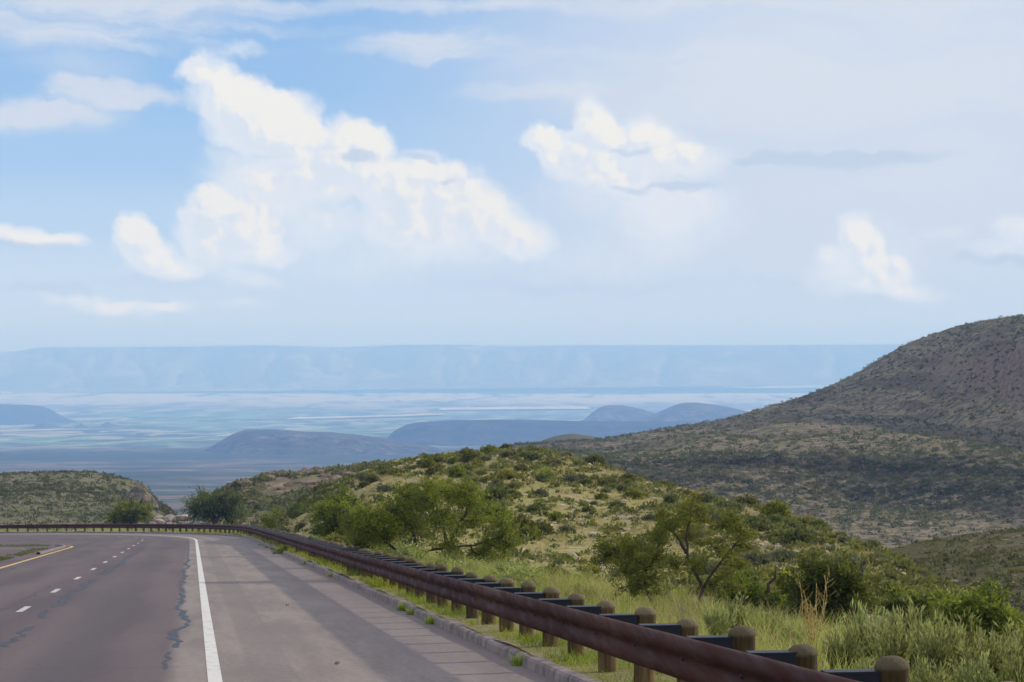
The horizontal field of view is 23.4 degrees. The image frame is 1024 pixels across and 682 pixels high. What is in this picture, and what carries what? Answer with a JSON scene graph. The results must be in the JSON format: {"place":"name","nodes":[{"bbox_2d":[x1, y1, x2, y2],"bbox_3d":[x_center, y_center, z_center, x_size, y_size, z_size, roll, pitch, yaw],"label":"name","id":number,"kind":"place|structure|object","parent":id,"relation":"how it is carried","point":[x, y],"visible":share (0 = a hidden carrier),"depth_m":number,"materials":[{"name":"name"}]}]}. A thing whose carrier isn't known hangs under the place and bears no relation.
{"place":"outdoors","nodes":[
{"label":"outdoors","id":0,"kind":"place"},
{"bbox_2d":[0,547,48,560],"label":"median grass","id":1,"kind":"structure","parent":0,"point":[21,553],"depth_m":122.01,"materials":[{"name":"green plant"}]},
{"bbox_2d":[0,472,174,530],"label":"green hill","id":2,"kind":"structure","parent":0,"point":[85,480],"depth_m":444.04,"materials":[{"name":"green plant"}]},
{"bbox_2d":[0,469,184,530],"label":"scrub","id":3,"kind":"object","parent":2,"relation":"on","point":[82,492],"visible":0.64,"depth_m":466.32,"materials":[{"name":"green plant"}]},
{"bbox_2d":[124,486,158,510],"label":"rock cliff","id":4,"kind":"structure","parent":2,"relation":"on","point":[140,492],"depth_m":477.16,"materials":[{"name":"grey stone"}]},
{"bbox_2d":[0,533,555,681],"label":"road","id":5,"kind":"structure","parent":0,"point":[118,624],"depth_m":44.64,"materials":[{"name":"grey asphalt"}]},
{"bbox_2d":[0,538,190,668],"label":"crack sealant","id":6,"kind":"object","parent":5,"relation":"on","point":[173,633],"visible":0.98,"depth_m":52.20,"materials":[{"name":"black asphalt"}]},
{"bbox_2d":[104,534,222,681],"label":"edge line","id":7,"kind":"object","parent":5,"relation":"on","point":[213,668],"visible":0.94,"depth_m":40.98,"materials":[{"name":"white paint"}]},
{"bbox_2d":[0,531,600,681],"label":"kerb","id":8,"kind":"structure","parent":5,"relation":"on","point":[550,669],"depth_m":39.47,"materials":[{"name":"concrete"}]},
{"bbox_2d":[269,546,525,665],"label":"grass tufts","id":9,"kind":"object","parent":5,"relation":"on","point":[515,662],"visible":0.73,"depth_m":43.57,"materials":[{"name":"green plant"}]},
{"bbox_2d":[288,413,443,418],"bbox_3d":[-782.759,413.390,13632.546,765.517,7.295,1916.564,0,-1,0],"label":"pale field","id":10,"kind":"structure","parent":0,"point":[363,416],"depth_m":13577.30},
{"bbox_2d":[0,387,1023,637],"bbox_3d":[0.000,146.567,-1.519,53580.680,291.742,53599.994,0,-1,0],"label":"ground","id":11,"kind":"structure","parent":0,"point":[172,467],"depth_m":13651.00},
{"bbox_2d":[0,404,76,424],"bbox_3d":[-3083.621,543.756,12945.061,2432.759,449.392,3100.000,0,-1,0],"label":"mesa","id":12,"kind":"structure","parent":11,"relation":"on","point":[11,414],"depth_m":12065.90,"materials":[{"name":"blue stone"}]},
{"bbox_2d":[32,421,61,428],"bbox_3d":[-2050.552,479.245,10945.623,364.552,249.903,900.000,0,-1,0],"label":"butte","id":13,"kind":"object","parent":11,"relation":"on","point":[44,425],"visible":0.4,"depth_m":10840.18,"materials":[{"name":"stone"}]},
{"bbox_2d":[100,497,155,529],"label":"bushy tree","id":14,"kind":"object","parent":11,"relation":"on","point":[125,512],"visible":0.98,"depth_m":273.80,"materials":[{"name":"green plant"}]},
{"bbox_2d":[207,470,361,524],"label":"rocky spur","id":15,"kind":"structure","parent":11,"relation":"on","point":[278,482],"depth_m":317.76,"materials":[{"name":"stone"}]},
{"bbox_2d":[179,485,250,529],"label":"bushy tree","id":16,"kind":"object","parent":15,"relation":"on","point":[203,504],"visible":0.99,"depth_m":266.81,"materials":[{"name":"green plant"}]},
{"bbox_2d":[200,462,357,529],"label":"rocks","id":17,"kind":"object","parent":15,"relation":"on","point":[309,483],"visible":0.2,"depth_m":319.61,"materials":[{"name":"grey stone"}]},
{"bbox_2d":[200,458,395,530],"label":"scrub","id":18,"kind":"object","parent":15,"relation":"on","point":[263,503],"visible":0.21,"depth_m":313.82,"materials":[{"name":"green plant"}]},
{"bbox_2d":[204,429,449,454],"bbox_3d":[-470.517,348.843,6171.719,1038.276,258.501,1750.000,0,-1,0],"label":"butte","id":19,"kind":"object","parent":11,"relation":"on","point":[264,442],"visible":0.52,"depth_m":5746.53,"materials":[{"name":"stone"}]},
{"bbox_2d":[0,530,887,681],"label":"verge","id":20,"kind":"structure","parent":11,"relation":"on","point":[531,651],"depth_m":33.21,"materials":[{"name":"green plant"}]},
{"bbox_2d":[136,529,389,587],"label":"green grass","id":21,"kind":"structure","parent":20,"relation":"on","point":[376,582],"depth_m":83.27,"materials":[{"name":"green plant"}]},
{"bbox_2d":[0,528,529,567],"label":"tall grass","id":22,"kind":"structure","parent":20,"relation":"on","point":[105,529],"depth_m":248.03,"materials":[{"name":"green plant"}]},
{"bbox_2d":[258,506,287,524],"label":"bushy tree","id":23,"kind":"object","parent":20,"relation":"on","point":[269,515],"visible":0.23,"depth_m":204.75,"materials":[{"name":"green plant"}]},
{"bbox_2d":[307,483,370,537],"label":"bushy tree","id":24,"kind":"object","parent":20,"relation":"on","point":[332,507],"visible":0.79,"depth_m":111.64,"materials":[{"name":"green plant"}]},
{"bbox_2d":[343,520,402,550],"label":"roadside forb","id":25,"kind":"object","parent":20,"relation":"on","point":[358,543],"visible":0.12,"depth_m":87.58,"materials":[{"name":"green plant"}]},
{"bbox_2d":[392,537,429,560],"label":"roadside forb","id":26,"kind":"object","parent":20,"relation":"on","point":[416,551],"visible":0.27,"depth_m":70.00,"materials":[{"name":"green plant"}]},
{"bbox_2d":[331,470,526,567],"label":"mesquite tree","id":27,"kind":"object","parent":20,"relation":"on","point":[356,523],"visible":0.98,"depth_m":71.81,"materials":[{"name":"green plant"}]},
{"bbox_2d":[423,551,456,570],"bbox_3d":[-1.843,5.906,64.393,0.927,0.873,1.011,-1,-1,43],"label":"roadside forb","id":28,"kind":"object","parent":20,"relation":"on","point":[437,560],"visible":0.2,"depth_m":64.33,"materials":[{"name":"green plant"}]},
{"bbox_2d":[449,556,487,575],"bbox_3d":[-1.078,5.931,63.696,1.062,0.782,1.158,0,-1,16],"label":"roadside forb","id":29,"kind":"object","parent":20,"relation":"on","point":[468,563],"visible":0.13,"depth_m":63.60,"materials":[{"name":"green plant"}]},
{"bbox_2d":[0,523,1012,681],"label":"guardrail","id":30,"kind":"object","parent":20,"relation":"on","point":[645,643],"visible":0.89,"depth_m":27.46,"materials":[{"name":"metal"}]},
{"bbox_2d":[488,553,540,577],"bbox_3d":[0.022,5.495,58.108,1.336,1.042,1.424,0,-1,3],"label":"roadside forb","id":31,"kind":"object","parent":20,"relation":"on","point":[501,568],"visible":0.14,"depth_m":58.18,"materials":[{"name":"green plant"}]},
{"bbox_2d":[497,562,548,586],"bbox_3d":[0.233,5.215,53.548,1.302,0.874,1.194,0,-1,-22],"label":"roadside forb","id":32,"kind":"object","parent":20,"relation":"on","point":[523,572],"visible":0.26,"depth_m":53.49,"materials":[{"name":"green plant"}]},
{"bbox_2d":[379,583,668,681],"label":"green grass","id":33,"kind":"structure","parent":20,"relation":"on","point":[524,640],"depth_m":33.79,"materials":[{"name":"green plant"}]},
{"bbox_2d":[514,574,546,591],"bbox_3d":[0.406,5.005,49.725,0.801,0.654,0.734,0,-1,-28],"label":"roadside forb","id":34,"kind":"object","parent":20,"relation":"on","point":[531,580],"visible":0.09,"depth_m":49.75,"materials":[{"name":"green plant"}]},
{"bbox_2d":[561,580,600,602],"bbox_3d":[1.349,4.951,48.064,0.862,0.632,0.872,0,-1,-27],"label":"roadside forb","id":35,"kind":"object","parent":20,"relation":"on","point":[583,589],"visible":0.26,"depth_m":48.05,"materials":[{"name":"green plant"}]},
{"bbox_2d":[585,490,761,603],"bbox_3d":[3.019,4.135,46.036,3.346,2.746,1.544,0,-1,0],"label":"mesquite tree","id":36,"kind":"object","parent":20,"relation":"on","point":[628,546],"visible":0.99,"depth_m":45.95,"materials":[{"name":"green plant"}]},
{"bbox_2d":[656,585,729,622],"bbox_3d":[2.896,4.351,39.976,1.524,0.854,1.668,0,-1,25],"label":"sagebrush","id":37,"kind":"object","parent":20,"relation":"on","point":[681,609],"visible":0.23,"depth_m":39.92,"materials":[{"name":"green plant"}]},
{"bbox_2d":[407,552,1022,681],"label":"tall grass","id":38,"kind":"structure","parent":20,"relation":"on","point":[767,645],"depth_m":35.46,"materials":[{"name":"green plant"}]},
{"bbox_2d":[699,599,740,634],"bbox_3d":[2.761,3.808,33.013,0.590,0.761,0.546,0,-1,3],"label":"sagebrush","id":39,"kind":"object","parent":20,"relation":"on","point":[723,626],"visible":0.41,"depth_m":32.94,"materials":[{"name":"green plant"}]},
{"bbox_2d":[719,592,755,631],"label":"sagebrush","id":40,"kind":"object","parent":20,"relation":"on","point":[741,610],"visible":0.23,"depth_m":33.46,"materials":[{"name":"green plant"}]},
{"bbox_2d":[709,564,788,621],"bbox_3d":[5.011,5.696,51.976,1.827,2.014,1.747,0,-1,0],"label":"bushy tree","id":41,"kind":"object","parent":20,"relation":"on","point":[755,591],"visible":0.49,"depth_m":51.71,"materials":[{"name":"green plant"}]},
{"bbox_2d":[746,606,772,642],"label":"sagebrush","id":42,"kind":"object","parent":20,"relation":"on","point":[754,613],"visible":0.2,"depth_m":34.02,"materials":[{"name":"green plant"}]},
{"bbox_2d":[764,608,792,647],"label":"sagebrush","id":43,"kind":"object","parent":20,"relation":"on","point":[774,624],"visible":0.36,"depth_m":32.96,"materials":[{"name":"green plant"}]},
{"bbox_2d":[770,566,804,601],"bbox_3d":[6.169,5.787,53.921,1.140,1.755,1.190,0,-1,0],"label":"bushy tree","id":44,"kind":"object","parent":20,"relation":"on","point":[777,582],"visible":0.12,"depth_m":53.62,"materials":[{"name":"green plant"}]},
{"bbox_2d":[774,616,809,649],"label":"sagebrush","id":45,"kind":"object","parent":20,"relation":"on","point":[799,628],"visible":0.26,"depth_m":31.00,"materials":[{"name":"green plant"}]},
{"bbox_2d":[796,567,836,650],"bbox_3d":[3.370,3.091,27.491,0.440,1.218,0.358,0,-1,0],"label":"dry weed","id":46,"kind":"object","parent":20,"relation":"on","point":[812,622],"visible":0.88,"depth_m":27.47,"materials":[{"name":"plant"}]},
{"bbox_2d":[773,543,883,629],"bbox_3d":[6.369,5.333,49.999,2.333,2.528,2.560,0,-1,0],"label":"bushy tree","id":47,"kind":"object","parent":20,"relation":"on","point":[848,584],"visible":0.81,"depth_m":49.37,"materials":[{"name":"green plant"}]},
{"bbox_2d":[816,620,872,668],"bbox_3d":[3.468,3.241,25.543,0.631,0.777,0.609,0,-1,-25],"label":"sagebrush","id":48,"kind":"object","parent":20,"relation":"on","point":[849,643],"visible":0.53,"depth_m":25.47,"materials":[{"name":"green plant"}]},
{"bbox_2d":[835,653,874,668],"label":"sagebrush","id":49,"kind":"object","parent":20,"relation":"on","point":[861,666],"visible":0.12,"depth_m":22.49,"materials":[{"name":"green plant"}]},
{"bbox_2d":[837,594,896,665],"bbox_3d":[3.685,3.160,26.009,0.688,1.028,0.664,0,-1,-25],"label":"sagebrush","id":50,"kind":"object","parent":20,"relation":"on","point":[860,620],"visible":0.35,"depth_m":25.97,"materials":[{"name":"green plant"}]},
{"bbox_2d":[865,609,921,662],"bbox_3d":[3.765,3.104,24.538,0.618,0.931,0.572,0,-1,33],"label":"sagebrush","id":51,"kind":"object","parent":20,"relation":"on","point":[902,649],"visible":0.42,"depth_m":24.48,"materials":[{"name":"green plant"}]},
{"bbox_2d":[877,589,944,631],"bbox_3d":[7.883,5.661,47.963,1.316,1.784,1.678,0,-1,27],"label":"bushy tree","id":52,"kind":"object","parent":20,"relation":"on","point":[919,600],"visible":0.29,"depth_m":47.61,"materials":[{"name":"green plant"}]},
{"bbox_2d":[884,591,944,676],"bbox_3d":[4.128,3.120,25.534,0.650,1.077,0.703,0,-1,37],"label":"sagebrush","id":53,"kind":"object","parent":20,"relation":"on","point":[911,614],"visible":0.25,"depth_m":25.53,"materials":[{"name":"green plant"}]},
{"bbox_2d":[909,650,956,681],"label":"sagebrush","id":54,"kind":"object","parent":20,"relation":"on","point":[926,676],"visible":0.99,"depth_m":21.00,"materials":[{"name":"green plant"}]},
{"bbox_2d":[909,610,967,681],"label":"sagebrush","id":55,"kind":"object","parent":20,"relation":"on","point":[937,651],"visible":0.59,"depth_m":23.95,"materials":[{"name":"green plant"}]},
{"bbox_2d":[925,606,986,677],"bbox_3d":[4.537,3.155,25.092,0.658,0.976,0.576,0,-1,23],"label":"sagebrush","id":56,"kind":"object","parent":20,"relation":"on","point":[968,643],"visible":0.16,"depth_m":25.00,"materials":[{"name":"green plant"}]},
{"bbox_2d":[921,577,1023,648],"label":"bushy tree","id":57,"kind":"object","parent":20,"relation":"on","point":[982,600],"visible":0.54,"depth_m":41.77,"materials":[{"name":"green plant"}]},
{"bbox_2d":[946,648,1010,681],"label":"sagebrush","id":58,"kind":"object","parent":20,"relation":"on","point":[983,670],"visible":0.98,"depth_m":21.49,"materials":[{"name":"green plant"}]},
{"bbox_2d":[953,627,1019,681],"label":"sagebrush","id":59,"kind":"object","parent":20,"relation":"on","point":[997,648],"visible":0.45,"depth_m":23.47,"materials":[{"name":"green plant"}]},
{"bbox_2d":[976,616,1022,681],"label":"sagebrush","id":60,"kind":"object","parent":20,"relation":"on","point":[1006,635],"visible":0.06,"depth_m":24.53,"materials":[{"name":"green plant"}]},
{"bbox_2d":[995,635,1023,681],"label":"sagebrush","id":61,"kind":"object","parent":20,"relation":"on","point":[1017,662],"visible":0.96,"depth_m":21.49,"materials":[{"name":"green plant"}]},
{"bbox_2d":[996,618,1023,665],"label":"sagebrush","id":62,"kind":"object","parent":20,"relation":"on","point":[1021,653],"visible":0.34,"depth_m":24.10,"materials":[{"name":"green plant"}]},
{"bbox_2d":[0,344,904,392],"bbox_3d":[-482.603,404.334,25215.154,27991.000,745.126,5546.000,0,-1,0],"label":"mesa","id":63,"kind":"structure","parent":11,"relation":"on","point":[184,368],"depth_m":24310.93,"materials":[{"name":"blue stone"}]},
{"bbox_2d":[387,419,699,445],"bbox_3d":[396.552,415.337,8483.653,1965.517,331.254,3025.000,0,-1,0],"label":"mesa","id":64,"kind":"structure","parent":11,"relation":"on","point":[498,432],"depth_m":7323.47,"materials":[{"name":"blue stone"}]},
{"bbox_2d":[540,434,602,442],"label":"butte","id":65,"kind":"object","parent":11,"relation":"on","point":[567,437],"visible":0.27,"depth_m":1639.06,"materials":[{"name":"stone"}]},
{"bbox_2d":[268,448,931,588],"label":"knoll","id":66,"kind":"structure","parent":11,"relation":"on","point":[562,510],"depth_m":116.69,"materials":[{"name":"soil"}]},
{"bbox_2d":[323,532,347,542],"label":"desert shrub","id":67,"kind":"object","parent":66,"relation":"on","point":[336,538],"visible":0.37,"depth_m":108.47,"materials":[{"name":"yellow plant"}]},
{"bbox_2d":[418,457,435,468],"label":"desert shrub","id":68,"kind":"object","parent":66,"relation":"on","point":[427,462],"visible":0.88,"depth_m":156.01,"materials":[{"name":"green plant"}]},
{"bbox_2d":[445,462,468,477],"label":"desert shrub","id":69,"kind":"object","parent":66,"relation":"on","point":[457,471],"visible":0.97,"depth_m":142.08,"materials":[{"name":"green plant"}]},
{"bbox_2d":[458,449,479,462],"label":"desert shrub","id":70,"kind":"object","parent":66,"relation":"on","point":[467,455],"visible":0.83,"depth_m":153.92,"materials":[{"name":"green plant"}]},
{"bbox_2d":[478,500,513,521],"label":"desert shrub","id":71,"kind":"object","parent":66,"relation":"on","point":[497,507],"visible":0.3,"depth_m":111.31,"materials":[{"name":"green plant"}]},
{"bbox_2d":[483,485,508,499],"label":"desert shrub","id":72,"kind":"object","parent":66,"relation":"on","point":[498,493],"visible":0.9,"depth_m":121.72,"materials":[{"name":"green plant"}]},
{"bbox_2d":[496,468,517,479],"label":"desert shrub","id":73,"kind":"object","parent":66,"relation":"on","point":[508,474],"visible":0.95,"depth_m":134.69,"materials":[{"name":"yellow plant"}]},
{"bbox_2d":[507,513,535,528],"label":"desert shrub","id":74,"kind":"object","parent":66,"relation":"on","point":[524,519],"visible":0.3,"depth_m":105.14,"materials":[{"name":"green plant"}]},
{"bbox_2d":[515,521,544,540],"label":"desert shrub","id":75,"kind":"object","parent":66,"relation":"on","point":[533,532],"visible":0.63,"depth_m":100.50,"materials":[{"name":"green plant"}]},
{"bbox_2d":[523,451,542,460],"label":"desert shrub","id":76,"kind":"object","parent":66,"relation":"on","point":[532,456],"visible":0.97,"depth_m":149.85,"materials":[{"name":"green plant"}]},
{"bbox_2d":[527,518,556,535],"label":"desert shrub","id":77,"kind":"object","parent":66,"relation":"on","point":[546,528],"visible":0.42,"depth_m":102.97,"materials":[{"name":"green plant"}]},
{"bbox_2d":[534,471,554,480],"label":"desert shrub","id":78,"kind":"object","parent":66,"relation":"on","point":[541,476],"visible":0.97,"depth_m":134.43,"materials":[{"name":"green plant"}]},
{"bbox_2d":[545,511,564,520],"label":"desert shrub","id":79,"kind":"object","parent":66,"relation":"on","point":[554,515],"visible":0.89,"depth_m":111.97,"materials":[{"name":"green plant"}]},
{"bbox_2d":[583,452,606,464],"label":"desert shrub","id":80,"kind":"object","parent":66,"relation":"on","point":[597,458],"visible":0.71,"depth_m":150.01,"materials":[{"name":"green plant"}]},
{"bbox_2d":[261,448,948,612],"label":"tussock grass","id":81,"kind":"structure","parent":66,"relation":"on","point":[646,522],"depth_m":114.49,"materials":[{"name":"plant"}]},
{"bbox_2d":[595,476,621,485],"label":"desert shrub","id":82,"kind":"object","parent":66,"relation":"on","point":[608,480],"visible":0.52,"depth_m":133.93,"materials":[{"name":"green plant"}]},
{"bbox_2d":[273,450,949,599],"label":"stones","id":83,"kind":"object","parent":66,"relation":"on","point":[622,516],"visible":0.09,"depth_m":113.22,"materials":[{"name":"stone"}]},
{"bbox_2d":[259,445,966,616],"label":"scrub","id":84,"kind":"object","parent":66,"relation":"on","point":[823,538],"visible":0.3,"depth_m":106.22,"materials":[{"name":"green plant"}]},
{"bbox_2d":[622,486,645,499],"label":"desert shrub","id":85,"kind":"object","parent":66,"relation":"on","point":[633,493],"visible":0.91,"depth_m":126.43,"materials":[{"name":"green plant"}]},
{"bbox_2d":[661,492,678,503],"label":"desert shrub","id":86,"kind":"object","parent":66,"relation":"on","point":[669,498],"visible":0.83,"depth_m":123.39,"materials":[{"name":"green plant"}]},
{"bbox_2d":[694,491,718,503],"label":"desert shrub","id":87,"kind":"object","parent":66,"relation":"on","point":[707,497],"visible":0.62,"depth_m":122.95,"materials":[{"name":"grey plant"}]},
{"bbox_2d":[697,558,724,575],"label":"desert shrub","id":88,"kind":"object","parent":66,"relation":"on","point":[713,562],"visible":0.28,"depth_m":84.76,"materials":[{"name":"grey plant"}]},
{"bbox_2d":[735,493,758,506],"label":"desert shrub","id":89,"kind":"object","parent":66,"relation":"on","point":[746,498],"visible":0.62,"depth_m":120.50,"materials":[{"name":"green plant"}]},
{"bbox_2d":[741,548,773,566],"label":"desert shrub","id":90,"kind":"object","parent":66,"relation":"on","point":[755,561],"visible":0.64,"depth_m":91.60,"materials":[{"name":"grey plant"}]},
{"bbox_2d":[750,520,768,530],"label":"desert shrub","id":91,"kind":"object","parent":66,"relation":"on","point":[759,525],"visible":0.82,"depth_m":108.57,"materials":[{"name":"green plant"}]},
{"bbox_2d":[760,496,793,517],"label":"desert shrub","id":92,"kind":"object","parent":66,"relation":"on","point":[772,508],"visible":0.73,"depth_m":113.88,"materials":[{"name":"green plant"}]},
{"bbox_2d":[769,546,797,561],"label":"desert shrub","id":93,"kind":"object","parent":66,"relation":"on","point":[788,554],"visible":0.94,"depth_m":93.28,"materials":[{"name":"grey plant"}]},
{"bbox_2d":[779,523,818,545],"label":"desert shrub","id":94,"kind":"object","parent":66,"relation":"on","point":[792,533],"visible":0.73,"depth_m":99.56,"materials":[{"name":"green plant"}]},
{"bbox_2d":[834,553,868,571],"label":"desert shrub","id":95,"kind":"object","parent":66,"relation":"on","point":[857,558],"visible":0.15,"depth_m":86.88,"materials":[{"name":"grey plant"}]},
{"bbox_2d":[870,577,906,598],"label":"desert shrub","id":96,"kind":"object","parent":66,"relation":"on","point":[887,587],"visible":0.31,"depth_m":78.26,"materials":[{"name":"green plant"}]},
{"bbox_2d":[580,405,655,420],"bbox_3d":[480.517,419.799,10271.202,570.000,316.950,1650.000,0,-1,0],"label":"butte","id":97,"kind":"object","parent":11,"relation":"on","point":[615,413],"visible":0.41,"depth_m":9708.44,"materials":[{"name":"stone"}]},
{"bbox_2d":[638,402,748,421],"bbox_3d":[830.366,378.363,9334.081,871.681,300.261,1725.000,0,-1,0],"label":"butte","id":98,"kind":"object","parent":11,"relation":"on","point":[694,412],"visible":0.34,"depth_m":8718.83,"materials":[{"name":"stone"}]},
{"bbox_2d":[0,0,1023,387],"label":"sky","id":99,"kind":"structure","parent":0,"point":[319,173],"materials":[{"name":"blue"}]},
{"bbox_2d":[438,406,590,409],"bbox_3d":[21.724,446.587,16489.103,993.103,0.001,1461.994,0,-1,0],"label":"pale field","id":100,"kind":"structure","parent":0,"point":[552,407],"depth_m":16301.95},
{"bbox_2d":[512,315,1023,544],"bbox_3d":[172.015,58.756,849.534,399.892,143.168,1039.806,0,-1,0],"label":"hill","id":101,"kind":"structure","parent":0,"point":[1006,382],"depth_m":767.98,"materials":[{"name":"green plant"}]},
{"bbox_2d":[497,313,1023,544],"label":"scrub","id":102,"kind":"object","parent":101,"relation":"on","point":[875,509],"visible":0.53,"depth_m":623.62,"materials":[{"name":"green plant"}]},
{"bbox_2d":[514,320,1023,542],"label":"rocks","id":103,"kind":"object","parent":101,"relation":"on","point":[937,441],"visible":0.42,"depth_m":626.82,"materials":[{"name":"grey stone"}]},
{"bbox_2d":[887,530,1023,612],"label":"hill","id":104,"kind":"structure","parent":0,"point":[913,549],"depth_m":163.62,"materials":[{"name":"green plant"}]},
{"bbox_2d":[889,526,1023,610],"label":"scrub","id":105,"kind":"object","parent":104,"relation":"on","point":[1019,560],"visible":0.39,"depth_m":153.25,"materials":[{"name":"green plant"}]},
{"bbox_2d":[917,531,1023,603],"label":"rocks","id":106,"kind":"object","parent":104,"relation":"on","point":[954,580],"visible":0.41,"depth_m":164.90,"materials":[{"name":"grey stone"}]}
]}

